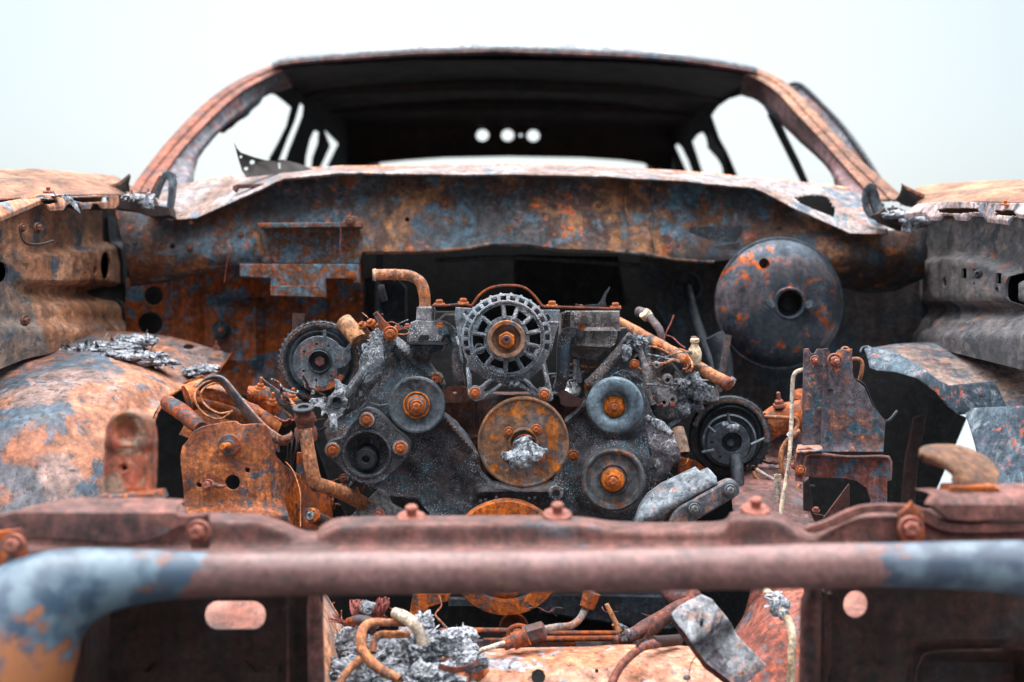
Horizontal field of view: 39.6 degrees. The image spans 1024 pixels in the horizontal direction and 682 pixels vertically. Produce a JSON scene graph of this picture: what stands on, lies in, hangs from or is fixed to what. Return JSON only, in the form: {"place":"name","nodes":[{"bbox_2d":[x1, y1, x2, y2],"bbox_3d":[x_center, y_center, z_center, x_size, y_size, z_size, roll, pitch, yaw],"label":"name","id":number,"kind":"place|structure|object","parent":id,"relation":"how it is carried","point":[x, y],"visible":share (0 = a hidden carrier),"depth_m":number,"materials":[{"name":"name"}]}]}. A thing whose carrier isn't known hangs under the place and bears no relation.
{"place":"outdoors","nodes":[
{"label":"outdoors","id":0,"kind":"place"},
{"bbox_2d":[0,0,1023,229],"label":"sky","id":1,"kind":"structure","parent":0,"point":[931,91],"materials":[{"name":"white"}]},
{"bbox_2d":[937,414,975,488],"bbox_3d":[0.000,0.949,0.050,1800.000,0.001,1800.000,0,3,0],"label":"ground","id":2,"kind":"structure","parent":0,"point":[965,438],"depth_m":7.71,"materials":[{"name":"white"}]},
{"bbox_2d":[0,39,1023,681],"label":"burnt car","id":3,"kind":"object","parent":2,"relation":"on","point":[734,397],"visible":1,"depth_m":2.44,"materials":[{"name":"metal"}]},
{"bbox_2d":[20,192,71,200],"bbox_3d":[-0.791,-0.244,2.403,0.065,0.017,0.114,2,4,34],"label":"ash patch","id":4,"kind":"object","parent":3,"relation":"on","point":[54,195],"visible":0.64,"depth_m":2.43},
{"bbox_2d":[61,196,79,211],"bbox_3d":[-0.751,-0.233,2.422,0.033,0.030,0.005,0,3,0],"label":"hanging flake","id":5,"kind":"object","parent":3,"relation":"hanging from","point":[71,201],"visible":1,"depth_m":2.42,"materials":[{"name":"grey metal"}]},
{"bbox_2d":[58,330,181,369],"bbox_3d":[-0.722,0.015,2.669,0.235,0.068,0.231,0,3,0],"label":"ash patch","id":6,"kind":"object","parent":3,"relation":"on","point":[129,347],"visible":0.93,"depth_m":2.60,"materials":[{"name":"grey"}]},
{"bbox_2d":[121,191,154,210],"bbox_3d":[-0.737,-0.275,2.801,0.091,0.041,0.039,2,4,40],"label":"ash patch","id":7,"kind":"object","parent":3,"relation":"attached to","point":[146,201],"visible":1,"depth_m":2.78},
{"bbox_2d":[178,362,220,375],"bbox_3d":[-0.587,0.051,2.671,0.073,0.026,0.089,0,3,0],"label":"ash patch","id":8,"kind":"object","parent":3,"relation":"attached to","point":[205,368],"visible":1,"depth_m":2.64,"materials":[{"name":"grey"}]},
{"bbox_2d":[234,143,313,176],"bbox_3d":[-0.515,-0.388,3.086,0.043,0.076,0.200,2,4,38],"label":"trim scrap","id":9,"kind":"object","parent":3,"relation":"on","point":[260,167],"depth_m":3.06,"materials":[{"name":"grey metal"}]},
{"bbox_2d":[329,610,488,681],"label":"ash heap","id":10,"kind":"object","parent":3,"relation":"on","point":[409,659],"visible":0.84,"depth_m":2.00,"materials":[{"name":"grey"}]},
{"bbox_2d":[337,656,363,681],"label":"burnt tube","id":11,"kind":"object","parent":10,"relation":"on","point":[355,663],"visible":0.73,"depth_m":1.94,"materials":[{"name":"brown metal"}]},
{"bbox_2d":[328,597,389,626],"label":"copper strands","id":12,"kind":"object","parent":10,"relation":"on","point":[382,604],"visible":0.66,"depth_m":2.03,"materials":[{"name":"metal"}]},
{"bbox_2d":[345,615,378,631],"bbox_3d":[-0.212,0.396,2.000,0.060,0.022,0.019,2,4,34],"label":"rust sleeve","id":13,"kind":"object","parent":10,"relation":"on","point":[357,619],"visible":0.68,"depth_m":1.99,"materials":[{"name":"grey metal"}]},
{"bbox_2d":[359,600,377,616],"bbox_3d":[-0.206,0.386,2.039,0.028,0.028,0.025,-1,3,-23],"label":"ash lump","id":14,"kind":"object","parent":10,"relation":"on","point":[368,608],"visible":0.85,"depth_m":2.03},
{"bbox_2d":[356,618,406,681],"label":"burnt tube","id":15,"kind":"object","parent":10,"relation":"on","point":[371,661],"visible":0.91,"depth_m":1.93,"materials":[{"name":"brown metal"}]},
{"bbox_2d":[369,630,409,653],"bbox_3d":[-0.173,0.418,1.983,0.070,0.028,0.021,-3,4,-41],"label":"burnt tube","id":16,"kind":"object","parent":10,"relation":"on","point":[378,636],"visible":0.98,"depth_m":1.98,"materials":[{"name":"brown metal"}]},
{"bbox_2d":[391,608,429,645],"bbox_3d":[-0.141,0.396,1.966,0.058,0.048,0.023,1,3,25],"label":"burnt tube","id":17,"kind":"object","parent":10,"relation":"on","point":[411,622],"visible":1,"depth_m":1.96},
{"bbox_2d":[438,658,479,672],"bbox_3d":[-0.073,0.445,1.948,0.059,0.015,0.025,0,3,0],"label":"rust band","id":18,"kind":"object","parent":10,"relation":"on","point":[458,669],"visible":1,"depth_m":1.94,"materials":[{"name":"brown metal"}]},
{"bbox_2d":[501,438,546,470],"bbox_3d":[0.018,0.176,2.205,0.072,0.049,0.047,0,3,0],"label":"foil scrap","id":19,"kind":"object","parent":3,"relation":"attached to","point":[521,454],"visible":1,"depth_m":2.20,"materials":[{"name":"grey metal"}]},
{"bbox_2d":[575,287,609,306],"bbox_3d":[0.135,-0.073,2.386,0.060,0.036,0.005,0,3,0],"label":"charred sliver","id":20,"kind":"object","parent":3,"relation":"on","point":[602,303],"visible":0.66,"depth_m":2.38,"materials":[{"name":"black metal"}]},
{"bbox_2d":[635,594,766,681],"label":"bent bracket","id":21,"kind":"object","parent":3,"relation":"attached to","point":[721,650],"visible":1,"depth_m":1.92,"materials":[{"name":"grey metal"}]},
{"bbox_3d":[0.250,0.447,1.950,0.031,0.040,0.063,0,3,0],"label":"thin wire","id":22,"kind":"object","parent":21,"relation":"hanging from","visible":0},
{"bbox_2d":[682,674,690,679],"bbox_3d":[0.237,0.456,1.931,0.012,0.008,0.005,0,3,0],"label":"ash chip","id":23,"kind":"object","parent":22,"relation":"attached to","point":[684,676],"visible":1,"depth_m":1.93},
{"bbox_2d":[763,590,796,681],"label":"cream cable","id":24,"kind":"object","parent":3,"relation":"hanging from","point":[792,635],"visible":0.91,"depth_m":1.96,"materials":[{"name":"beige rubber"}]},
{"bbox_2d":[764,590,790,620],"bbox_3d":[0.372,0.372,2.003,0.037,0.039,0.050,-1,3,-10],"label":"ash wrap","id":25,"kind":"object","parent":24,"relation":"attached to","point":[777,603],"visible":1,"depth_m":2.00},
{"bbox_2d":[880,207,931,233],"bbox_3d":[0.778,-0.239,2.817,0.100,0.055,0.068,2,4,40],"label":"ash patch","id":26,"kind":"object","parent":3,"relation":"attached to","point":[909,225],"visible":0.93,"depth_m":2.80,"materials":[{"name":"grey"}]}
]}

